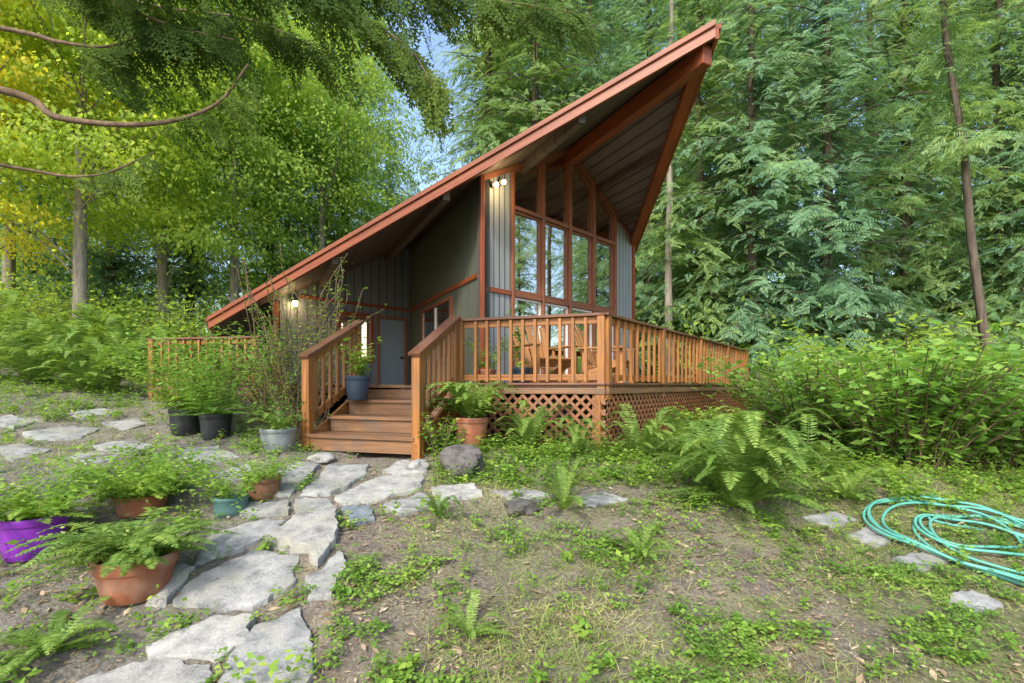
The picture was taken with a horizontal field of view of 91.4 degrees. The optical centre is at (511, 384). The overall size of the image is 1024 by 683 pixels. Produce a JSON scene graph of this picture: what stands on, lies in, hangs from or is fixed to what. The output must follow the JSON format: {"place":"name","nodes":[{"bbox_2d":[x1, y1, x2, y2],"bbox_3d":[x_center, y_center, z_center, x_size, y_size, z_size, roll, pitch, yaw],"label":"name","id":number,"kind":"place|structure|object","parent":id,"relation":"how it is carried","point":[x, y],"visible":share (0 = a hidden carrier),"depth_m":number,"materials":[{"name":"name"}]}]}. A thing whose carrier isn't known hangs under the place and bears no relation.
{"place":"outdoors","nodes":[
{"label":"outdoors","id":0,"kind":"place"},
{"bbox_2d":[0,344,1023,682],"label":"ground","id":1,"kind":"structure","parent":0,"point":[602,520],"depth_m":3.15,"materials":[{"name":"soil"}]},
{"bbox_2d":[0,289,93,364],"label":"fern","id":2,"kind":"object","parent":1,"relation":"on","point":[17,327],"visible":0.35,"depth_m":10.77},
{"bbox_2d":[0,269,103,341],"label":"shrub","id":3,"kind":"object","parent":1,"relation":"on","point":[33,308],"visible":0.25,"depth_m":12.37,"materials":[{"name":"green plant"}]},
{"bbox_2d":[0,317,114,382],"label":"fern","id":4,"kind":"object","parent":1,"relation":"on","point":[30,362],"visible":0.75,"depth_m":8.38,"materials":[{"name":"plant"}]},
{"bbox_2d":[0,596,118,677],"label":"fern","id":5,"kind":"object","parent":1,"relation":"on","point":[55,639],"visible":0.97,"depth_m":2.54,"materials":[{"name":"plant"}]},
{"bbox_2d":[22,426,100,440],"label":"flagstone","id":6,"kind":"object","parent":1,"relation":"on","point":[68,433],"visible":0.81,"depth_m":6.28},
{"bbox_2d":[0,461,130,561],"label":"purple pot","id":7,"kind":"object","parent":1,"relation":"on","point":[30,522],"visible":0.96,"depth_m":3.37,"materials":[{"name":"plastic"}]},
{"bbox_2d":[0,302,142,370],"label":"fern","id":8,"kind":"object","parent":1,"relation":"on","point":[74,339],"visible":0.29,"depth_m":10.47,"materials":[{"name":"plant"}]},
{"bbox_2d":[0,0,154,290],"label":"leafy tree","id":9,"kind":"object","parent":1,"relation":"on","point":[7,243],"visible":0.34,"depth_m":12.20,"materials":[{"name":"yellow plant"}]},
{"bbox_2d":[24,337,143,390],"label":"fern","id":10,"kind":"object","parent":1,"relation":"on","point":[81,374],"visible":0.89,"depth_m":8.24,"materials":[{"name":"plant"}]},
{"bbox_2d":[0,26,174,324],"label":"conifer tree","id":11,"kind":"object","parent":1,"relation":"on","point":[31,277],"visible":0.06,"depth_m":18.70,"materials":[{"name":"green plant"}]},
{"bbox_2d":[0,5,193,308],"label":"leafy tree","id":12,"kind":"object","parent":1,"relation":"on","point":[12,264],"visible":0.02,"depth_m":16.00,"materials":[{"name":"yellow plant"}]},
{"bbox_2d":[48,328,174,384],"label":"fern","id":13,"kind":"object","parent":1,"relation":"on","point":[118,370],"visible":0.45,"depth_m":9.34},
{"bbox_2d":[0,32,240,346],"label":"conifer tree","id":14,"kind":"object","parent":1,"relation":"on","point":[109,265],"visible":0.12,"depth_m":19.54,"materials":[{"name":"green plant"}]},
{"bbox_2d":[5,499,241,605],"bbox_3d":[-2.244,1.016,3.034,1.086,0.488,1.138,0,0,0],"label":"potted fern","id":15,"kind":"object","parent":1,"relation":"on","point":[126,568],"visible":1,"depth_m":2.85,"materials":[{"name":"plant"}]},
{"bbox_2d":[7,435,246,517],"bbox_3d":[-2.997,0.749,4.022,1.518,0.576,1.534,0,0,0],"label":"terracotta bowl","id":16,"kind":"object","parent":1,"relation":"on","point":[149,484],"visible":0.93,"depth_m":3.90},
{"bbox_2d":[74,659,213,682],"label":"flagstone","id":17,"kind":"object","parent":1,"relation":"on","point":[170,671],"visible":0.99,"depth_m":2.35,"materials":[{"name":"stone"}]},
{"bbox_2d":[76,315,211,376],"bbox_3d":[-8.499,-0.871,11.452,2.776,1.400,2.688,0,0,0],"label":"fern","id":18,"kind":"object","parent":1,"relation":"on","point":[141,335],"visible":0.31,"depth_m":11.20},
{"bbox_2d":[0,0,295,364],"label":"leafy tree","id":19,"kind":"object","parent":1,"relation":"on","point":[80,202],"visible":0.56,"depth_m":12.02,"materials":[{"name":"green plant"}]},
{"bbox_2d":[62,282,234,373],"bbox_3d":[-9.150,-1.326,13.544,4.777,2.163,4.419,0,0,0],"label":"shrub","id":20,"kind":"object","parent":1,"relation":"on","point":[179,330],"visible":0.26,"depth_m":12.66,"materials":[{"name":"green plant"}]},
{"bbox_2d":[145,563,194,608],"bbox_3d":[-2.097,1.245,3.043,0.197,0.213,0.313,0,0,0],"label":"flagstone","id":21,"kind":"object","parent":1,"relation":"on","point":[178,579],"visible":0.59,"depth_m":3.00,"materials":[{"name":"stone"}]},
{"bbox_2d":[79,333,268,434],"bbox_3d":[-4.289,-0.007,6.448,1.922,1.288,1.884,0,0,0],"label":"black pot","id":22,"kind":"object","parent":1,"relation":"on","point":[189,425],"visible":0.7,"depth_m":6.33,"materials":[{"name":"plastic"}]},
{"bbox_2d":[0,0,350,354],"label":"leafy tree","id":23,"kind":"object","parent":1,"relation":"on","point":[163,280],"visible":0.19,"depth_m":15.38,"materials":[{"name":"green plant"}]},
{"bbox_2d":[95,86,263,348],"bbox_3d":[-13.901,-12.904,22.070,7.546,23.791,7.410,0,0,-36],"label":"conifer tree","id":24,"kind":"object","parent":1,"relation":"on","point":[189,268],"visible":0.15,"depth_m":21.44,"materials":[{"name":"green plant"}]},
{"bbox_2d":[0,0,389,369],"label":"leafy tree","id":25,"kind":"object","parent":1,"relation":"on","point":[256,147],"visible":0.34,"depth_m":15.54,"materials":[{"name":"green plant"}]},
{"bbox_2d":[145,613,254,663],"bbox_3d":[-1.594,1.337,2.596,0.545,0.191,0.319,0,0,10],"label":"flagstone","id":26,"kind":"object","parent":1,"relation":"on","point":[205,639],"visible":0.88,"depth_m":2.55,"materials":[{"name":"stone"}]},
{"bbox_2d":[126,327,278,409],"bbox_3d":[-4.564,-0.235,7.566,2.111,1.287,2.057,0,0,0],"label":"shrub","id":27,"kind":"object","parent":1,"relation":"on","point":[191,352],"visible":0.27,"depth_m":7.37,"materials":[{"name":"green plant"}]},
{"bbox_2d":[108,292,305,440],"bbox_3d":[-3.615,-0.171,6.187,2.311,1.684,2.017,0,0,0],"label":"black pot","id":28,"kind":"object","parent":1,"relation":"on","point":[214,422],"visible":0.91,"depth_m":6.04,"materials":[{"name":"plastic"}]},
{"bbox_2d":[168,456,278,518],"bbox_3d":[-2.238,0.809,3.957,0.713,0.451,0.778,0,0,0],"label":"teal pot","id":29,"kind":"object","parent":1,"relation":"on","point":[224,499],"visible":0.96,"depth_m":3.86,"materials":[{"name":"ceramic"}]},
{"bbox_2d":[173,550,299,612],"bbox_3d":[-1.645,1.226,3.089,0.661,0.233,0.575,0,0,0],"label":"flagstone","id":30,"kind":"object","parent":1,"relation":"on","point":[247,582],"visible":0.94,"depth_m":3.01,"materials":[{"name":"stone"}]},
{"bbox_2d":[195,518,286,566],"bbox_3d":[-1.894,1.115,3.526,0.590,0.224,0.384,0,0,-34],"label":"flagstone","id":31,"kind":"object","parent":1,"relation":"on","point":[253,532],"visible":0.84,"depth_m":3.48,"materials":[{"name":"stone"}]},
{"bbox_2d":[144,2,352,361],"bbox_3d":[-10.700,-12.180,22.292,8.931,24.361,9.228,0,0,32],"label":"conifer tree","id":32,"kind":"object","parent":1,"relation":"on","point":[313,236],"visible":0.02,"depth_m":21.61,"materials":[{"name":"green plant"}]},
{"bbox_2d":[213,445,312,501],"bbox_3d":[-2.027,0.750,4.211,0.722,0.430,0.760,0,0,12],"label":"brown pot","id":33,"kind":"object","parent":1,"relation":"on","point":[270,484],"visible":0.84,"depth_m":4.12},
{"bbox_2d":[217,607,313,682],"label":"flagstone","id":34,"kind":"object","parent":1,"relation":"on","point":[271,641],"visible":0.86,"depth_m":2.45,"materials":[{"name":"stone"}]},
{"bbox_2d":[241,500,290,518],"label":"flagstone","id":35,"kind":"object","parent":1,"relation":"on","point":[268,509],"visible":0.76,"depth_m":3.89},
{"bbox_2d":[188,320,366,427],"bbox_3d":[-3.142,-0.161,7.008,2.185,1.552,2.017,0,0,0],"label":"shrub","id":36,"kind":"object","parent":1,"relation":"on","point":[267,398],"visible":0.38,"depth_m":6.74,"materials":[{"name":"green plant"}]},
{"bbox_2d":[245,396,311,451],"bbox_3d":[-2.540,0.414,5.412,0.705,0.600,0.789,0,0,0],"label":"metal bucket","id":37,"kind":"object","parent":1,"relation":"on","point":[283,434],"visible":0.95,"depth_m":5.29,"materials":[{"name":"metal"}]},
{"bbox_2d":[274,461,319,497],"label":"flagstone","id":38,"kind":"object","parent":1,"relation":"on","point":[288,479],"visible":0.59,"depth_m":4.58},
{"bbox_2d":[0,0,602,205],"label":"cedar tree","id":39,"kind":"object","parent":1,"relation":"on","point":[156,42],"visible":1,"depth_m":3.83,"materials":[{"name":"green plant"}]},
{"bbox_2d":[266,506,338,567],"bbox_3d":[-1.456,1.085,3.530,0.487,0.283,0.741,0,0,0],"label":"flagstone","id":40,"kind":"object","parent":1,"relation":"on","point":[314,536],"visible":0.96,"depth_m":3.46,"materials":[{"name":"stone"}]},
{"bbox_2d":[232,238,385,442],"bbox_3d":[-2.677,-0.477,6.364,1.724,2.530,1.511,0,0,41],"label":"shrub","id":41,"kind":"object","parent":1,"relation":"on","point":[286,377],"visible":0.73,"depth_m":6.22,"materials":[{"name":"green plant"}]},
{"bbox_2d":[167,3,458,287],"bbox_3d":[-6.660,-7.530,19.161,11.285,14.969,10.551,0,0,6],"label":"leafy tree","id":42,"kind":"object","parent":1,"relation":"on","point":[341,112],"visible":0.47,"depth_m":18.09,"materials":[{"name":"green plant"}]},
{"bbox_2d":[225,1,420,350],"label":"conifer tree","id":43,"kind":"object","parent":1,"relation":"on","point":[355,180],"visible":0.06,"depth_m":21.89,"materials":[{"name":"green plant"}]},
{"bbox_2d":[304,551,346,603],"bbox_3d":[-1.147,1.194,3.079,0.245,0.188,0.540,0,0,0],"label":"flagstone","id":44,"kind":"object","parent":1,"relation":"on","point":[324,579],"visible":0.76,"depth_m":3.00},
{"bbox_2d":[299,464,368,497],"bbox_3d":[-1.586,0.891,4.546,0.475,0.222,0.865,0,0,0],"label":"flagstone","id":45,"kind":"object","parent":1,"relation":"on","point":[331,478],"visible":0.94,"depth_m":4.49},
{"bbox_2d":[298,316,460,459],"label":"staircase","id":46,"kind":"structure","parent":1,"relation":"on","point":[396,421],"depth_m":5.68,"materials":[{"name":"brown wood"}]},
{"bbox_2d":[336,335,381,399],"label":"potted plant","id":47,"kind":"object","parent":46,"relation":"on","point":[357,387],"visible":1,"depth_m":5.99,"materials":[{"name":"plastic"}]},
{"bbox_2d":[334,474,424,505],"bbox_3d":[-1.143,0.943,4.415,0.431,0.213,0.896,0,0,43],"label":"flagstone","id":48,"kind":"object","parent":1,"relation":"on","point":[369,492],"visible":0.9,"depth_m":4.35,"materials":[{"name":"stone"}]},
{"bbox_2d":[383,492,438,516],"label":"flagstone","id":49,"kind":"object","parent":1,"relation":"on","point":[408,503],"visible":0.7,"depth_m":4.06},
{"bbox_2d":[410,406,466,456],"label":"shrub","id":50,"kind":"object","parent":1,"relation":"on","point":[434,441],"visible":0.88,"depth_m":5.22,"materials":[{"name":"green plant"}]},
{"bbox_2d":[147,383,748,449],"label":"deck","id":51,"kind":"structure","parent":1,"relation":"on","point":[644,406],"depth_m":6.07,"materials":[{"name":"brown wood"}]},
{"bbox_2d":[147,336,263,394],"bbox_3d":[-5.292,-0.325,8.593,2.218,0.989,0.142,0,0,11],"label":"railing","id":52,"kind":"object","parent":51,"relation":"on","point":[200,340],"visible":0.31,"depth_m":8.58,"materials":[{"name":"brown wood"}]},
{"bbox_2d":[458,312,608,399],"bbox_3d":[0.196,-0.325,5.970,1.910,0.989,0.142,0,0,17],"label":"railing","id":53,"kind":"object","parent":51,"relation":"attached to","point":[535,321],"visible":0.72,"depth_m":5.91,"materials":[{"name":"brown wood"}]},
{"bbox_2d":[509,326,581,382],"bbox_3d":[0.413,-0.458,7.069,0.780,0.927,0.876,0,0,-28],"label":"adirondack chair","id":54,"kind":"object","parent":51,"relation":"on","point":[553,362],"visible":0.47,"depth_m":7.15,"materials":[{"name":"brown wood"}]},
{"bbox_2d":[567,325,635,382],"bbox_3d":[1.351,-0.458,7.587,0.876,0.927,0.780,0,0,28],"label":"adirondack chair","id":55,"kind":"object","parent":51,"relation":"on","point":[591,361],"visible":0.59,"depth_m":7.56,"materials":[{"name":"brown wood"}]},
{"bbox_2d":[601,312,748,399],"bbox_3d":[3.254,-0.325,8.706,0.142,0.989,7.590,0,0,36],"label":"railing","id":56,"kind":"object","parent":51,"relation":"on","point":[661,333],"visible":0.79,"depth_m":7.12,"materials":[{"name":"brown wood"}]},
{"bbox_2d":[431,482,482,503],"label":"flagstone","id":57,"kind":"object","parent":1,"relation":"on","point":[460,491],"visible":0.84,"depth_m":4.37,"materials":[{"name":"stone"}]},
{"bbox_2d":[439,444,485,477],"bbox_3d":[-0.486,0.754,4.839,0.460,0.362,0.403,0,0,0],"label":"rock","id":58,"kind":"object","parent":1,"relation":"on","point":[449,455],"visible":0.73,"depth_m":4.74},
{"bbox_2d":[206,19,721,398],"bbox_3d":[-1.300,-1.927,10.112,8.449,5.055,10.555,0,0,-26],"label":"cabin","id":59,"kind":"object","parent":1,"relation":"on","point":[550,215],"visible":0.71,"depth_m":8.76,"materials":[{"name":"wood"}]},
{"bbox_2d":[338,310,373,362],"bbox_3d":[-3.297,-1.000,10.566,0.050,1.060,0.820,0,0,43],"label":"window","id":60,"kind":"structure","parent":59,"relation":"in","point":[368,328],"depth_m":10.71,"materials":[{"name":"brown wood"}]},
{"bbox_2d":[380,318,403,384],"bbox_3d":[-2.705,-0.735,11.231,0.120,1.470,0.660,0,0,43],"label":"door","id":61,"kind":"structure","parent":59,"relation":"in","point":[391,331],"depth_m":11.24,"materials":[{"name":"paint"}]},
{"bbox_2d":[421,295,452,364],"bbox_3d":[-1.477,-1.000,9.686,0.050,1.160,1.950,0,0,-26],"label":"window","id":62,"kind":"structure","parent":59,"relation":"in","point":[432,316],"depth_m":9.69,"materials":[{"name":"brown wood"}]},
{"bbox_2d":[515,297,540,373],"bbox_3d":[0.235,-0.770,8.360,0.050,1.316,0.699,0,0,44],"label":"window","id":63,"kind":"structure","parent":59,"relation":"in","point":[527,307],"depth_m":8.38,"materials":[{"name":"clear glass"}]},
{"bbox_2d":[515,211,540,295],"bbox_3d":[0.235,-2.182,8.360,0.050,1.319,0.699,0,0,44],"label":"window","id":64,"kind":"structure","parent":59,"relation":"in","point":[527,228],"depth_m":8.38,"materials":[{"name":"clear glass"}]},
{"bbox_2d":[546,303,567,373],"bbox_3d":[0.760,-0.770,8.899,0.050,1.316,0.694,0,0,44],"label":"window","id":65,"kind":"structure","parent":59,"relation":"in","point":[551,309],"depth_m":8.93,"materials":[{"name":"clear glass"}]},
{"bbox_2d":[546,222,567,300],"bbox_3d":[0.760,-2.182,8.899,0.050,1.319,0.694,0,0,44],"label":"window","id":66,"kind":"structure","parent":59,"relation":"in","point":[556,236],"depth_m":8.93,"materials":[{"name":"clear glass"}]},
{"bbox_2d":[572,231,591,305],"bbox_3d":[1.284,-2.182,9.436,0.050,1.319,0.694,0,0,44],"label":"window","id":67,"kind":"structure","parent":59,"relation":"in","point":[581,244],"depth_m":9.46,"materials":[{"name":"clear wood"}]},
{"bbox_2d":[596,240,612,309],"bbox_3d":[1.808,-2.182,9.973,0.050,1.319,0.694,0,0,44],"label":"window","id":68,"kind":"structure","parent":59,"relation":"in","point":[604,251],"depth_m":10.02,"materials":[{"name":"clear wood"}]},
{"bbox_2d":[432,589,510,639],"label":"fern","id":69,"kind":"object","parent":1,"relation":"on","point":[471,632],"visible":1,"depth_m":2.65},
{"bbox_2d":[423,376,520,445],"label":"potted fern","id":70,"kind":"object","parent":1,"relation":"on","point":[473,420],"visible":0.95,"depth_m":5.45,"materials":[{"name":"plant"}]},
{"bbox_2d":[394,0,568,181],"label":"conifer tree","id":71,"kind":"object","parent":1,"relation":"on","point":[487,61],"visible":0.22,"depth_m":20.58,"materials":[{"name":"green plant"}]},
{"bbox_2d":[384,1,584,205],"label":"conifer tree","id":72,"kind":"object","parent":1,"relation":"on","point":[460,129],"visible":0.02,"depth_m":26.98,"materials":[{"name":"green plant"}]},
{"bbox_2d":[0,372,1023,682],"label":"ground cover","id":73,"kind":"object","parent":1,"relation":"on","point":[744,658],"visible":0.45,"depth_m":2.98,"materials":[{"name":"green plant"}]},
{"bbox_2d":[0,360,1023,682],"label":"wild plants","id":74,"kind":"object","parent":1,"relation":"on","point":[974,480],"visible":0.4,"depth_m":4.59,"materials":[{"name":"green plant"}]},
{"bbox_2d":[0,379,1023,682],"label":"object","id":75,"kind":"object","parent":1,"relation":"on","point":[560,615],"visible":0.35,"depth_m":2.89,"materials":[{"name":"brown plant"}]},
{"bbox_2d":[0,249,1023,405],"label":"undergrowth","id":76,"kind":"object","parent":1,"relation":"on","point":[63,295],"visible":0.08,"depth_m":14.44,"materials":[{"name":"green plant"}]},
{"bbox_2d":[0,0,1023,343],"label":"forest","id":77,"kind":"object","parent":1,"relation":"on","point":[386,126],"visible":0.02,"depth_m":35.34,"materials":[{"name":"plant"}]},
{"bbox_2d":[489,400,582,448],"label":"fern","id":78,"kind":"object","parent":1,"relation":"on","point":[523,428],"visible":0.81,"depth_m":5.58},
{"bbox_2d":[416,0,658,343],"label":"conifer tree","id":79,"kind":"object","parent":1,"relation":"on","point":[533,100],"visible":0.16,"depth_m":19.77,"materials":[{"name":"green plant"}]},
{"bbox_2d":[520,455,613,509],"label":"fern","id":80,"kind":"object","parent":1,"relation":"on","point":[568,500],"visible":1,"depth_m":4.01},
{"bbox_2d":[541,416,619,453],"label":"fern","id":81,"kind":"object","parent":1,"relation":"on","point":[578,438],"visible":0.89,"depth_m":5.07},
{"bbox_2d":[494,0,718,382],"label":"conifer tree","id":82,"kind":"object","parent":1,"relation":"on","point":[596,78],"visible":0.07,"depth_m":21.66,"materials":[{"name":"green plant"}]},
{"bbox_2d":[602,522,680,560],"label":"fern","id":83,"kind":"object","parent":1,"relation":"on","point":[643,550],"visible":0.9,"depth_m":3.36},
{"bbox_2d":[599,404,692,456],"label":"fern","id":84,"kind":"object","parent":1,"relation":"on","point":[644,443],"visible":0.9,"depth_m":5.31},
{"bbox_2d":[543,0,771,373],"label":"conifer tree","id":85,"kind":"object","parent":1,"relation":"on","point":[623,5],"depth_m":25.75,"materials":[{"name":"green plant"}]},
{"bbox_2d":[569,0,760,383],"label":"conifer tree","id":86,"kind":"object","parent":1,"relation":"on","point":[640,33],"visible":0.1,"depth_m":17.89,"materials":[{"name":"green plant"}]},
{"bbox_2d":[629,405,738,461],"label":"fern","id":87,"kind":"object","parent":1,"relation":"on","point":[674,424],"visible":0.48,"depth_m":5.41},
{"bbox_2d":[629,0,740,382],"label":"conifer tree","id":88,"kind":"object","parent":1,"relation":"on","point":[669,246],"visible":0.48,"depth_m":13.94,"materials":[{"name":"green plant"}]},
{"bbox_2d":[659,402,756,440],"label":"shrub","id":89,"kind":"object","parent":1,"relation":"on","point":[687,416],"visible":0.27,"depth_m":7.04,"materials":[{"name":"green plant"}]},
{"bbox_2d":[631,0,814,392],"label":"conifer tree","id":90,"kind":"object","parent":1,"relation":"on","point":[699,312],"visible":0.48,"depth_m":14.64,"materials":[{"name":"green plant"}]},
{"bbox_2d":[635,0,835,381],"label":"conifer tree","id":91,"kind":"object","parent":1,"relation":"on","point":[716,13],"visible":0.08,"depth_m":20.64,"materials":[{"name":"green plant"}]},
{"bbox_2d":[641,408,847,512],"bbox_3d":[1.861,0.600,4.191,1.593,0.838,1.638,0,0,20],"label":"fern","id":92,"kind":"object","parent":1,"relation":"on","point":[739,472],"visible":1,"depth_m":3.97,"materials":[{"name":"plant"}]},
{"bbox_2d":[635,0,913,413],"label":"conifer tree","id":93,"kind":"object","parent":1,"relation":"on","point":[753,151],"visible":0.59,"depth_m":13.62,"materials":[{"name":"green plant"}]},
{"bbox_2d":[674,0,965,370],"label":"conifer tree","id":94,"kind":"object","parent":1,"relation":"on","point":[790,247],"visible":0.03,"depth_m":19.58,"materials":[{"name":"green plant"}]},
{"bbox_2d":[692,335,949,449],"bbox_3d":[4.320,0.172,7.301,3.144,1.597,3.109,0,0,0],"label":"shrub","id":95,"kind":"object","parent":1,"relation":"on","point":[774,414],"visible":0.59,"depth_m":7.04,"materials":[{"name":"green plant"}]},
{"bbox_2d":[760,414,884,468],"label":"fern","id":96,"kind":"object","parent":1,"relation":"on","point":[812,462],"visible":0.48,"depth_m":5.24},
{"bbox_2d":[674,0,1023,399],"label":"conifer tree","id":97,"kind":"object","parent":1,"relation":"on","point":[840,301],"visible":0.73,"depth_m":13.02,"materials":[{"name":"green plant"}]},
{"bbox_2d":[803,463,906,500],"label":"fern","id":98,"kind":"object","parent":1,"relation":"on","point":[846,484],"visible":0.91,"depth_m":4.51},
{"bbox_2d":[757,0,1020,387],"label":"conifer tree","id":99,"kind":"object","parent":1,"relation":"on","point":[860,25],"visible":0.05,"depth_m":18.85,"materials":[{"name":"green plant"}]},
{"bbox_2d":[767,0,1023,380],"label":"conifer tree","id":100,"kind":"object","parent":1,"relation":"on","point":[903,27],"visible":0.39,"depth_m":14.23,"materials":[{"name":"green plant"}]},
{"bbox_2d":[768,318,1023,473],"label":"shrub","id":101,"kind":"object","parent":1,"relation":"on","point":[919,422],"visible":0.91,"depth_m":5.52,"materials":[{"name":"green plant"}]},
{"bbox_2d":[771,311,1023,435],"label":"shrub","id":102,"kind":"object","parent":1,"relation":"on","point":[905,342],"visible":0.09,"depth_m":8.01,"materials":[{"name":"green plant"}]},
{"bbox_2d":[810,0,1023,357],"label":"conifer tree","id":103,"kind":"object","parent":1,"relation":"on","point":[961,202],"visible":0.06,"depth_m":17.81,"materials":[{"name":"green plant"}]},
{"bbox_2d":[837,334,1023,471],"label":"shrub","id":104,"kind":"object","parent":1,"relation":"on","point":[1010,449],"visible":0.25,"depth_m":5.92,"materials":[{"name":"green plant"}]},
{"bbox_2d":[855,0,1023,368],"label":"conifer tree","id":105,"kind":"object","parent":1,"relation":"on","point":[957,104],"visible":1,"depth_m":9.58,"materials":[{"name":"green plant"}]},
{"bbox_2d":[862,493,1023,585],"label":"garden hose","id":106,"kind":"object","parent":1,"relation":"on","point":[893,534],"visible":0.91,"depth_m":3.95,"materials":[{"name":"rubber"}]},
{"bbox_2d":[873,0,1023,386],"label":"conifer tree","id":107,"kind":"object","parent":1,"relation":"on","point":[988,190],"visible":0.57,"depth_m":12.89,"materials":[{"name":"green plant"}]},
{"bbox_2d":[896,0,1023,390],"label":"conifer tree","id":108,"kind":"object","parent":1,"relation":"on","point":[1020,151],"visible":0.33,"depth_m":12.28,"materials":[{"name":"green plant"}]},
{"bbox_2d":[940,589,1002,616],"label":"flagstone","id":109,"kind":"object","parent":1,"relation":"on","point":[981,600],"visible":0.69,"depth_m":3.09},
{"bbox_2d":[0,0,1023,329],"label":"sky","id":110,"kind":"structure","parent":0,"point":[423,49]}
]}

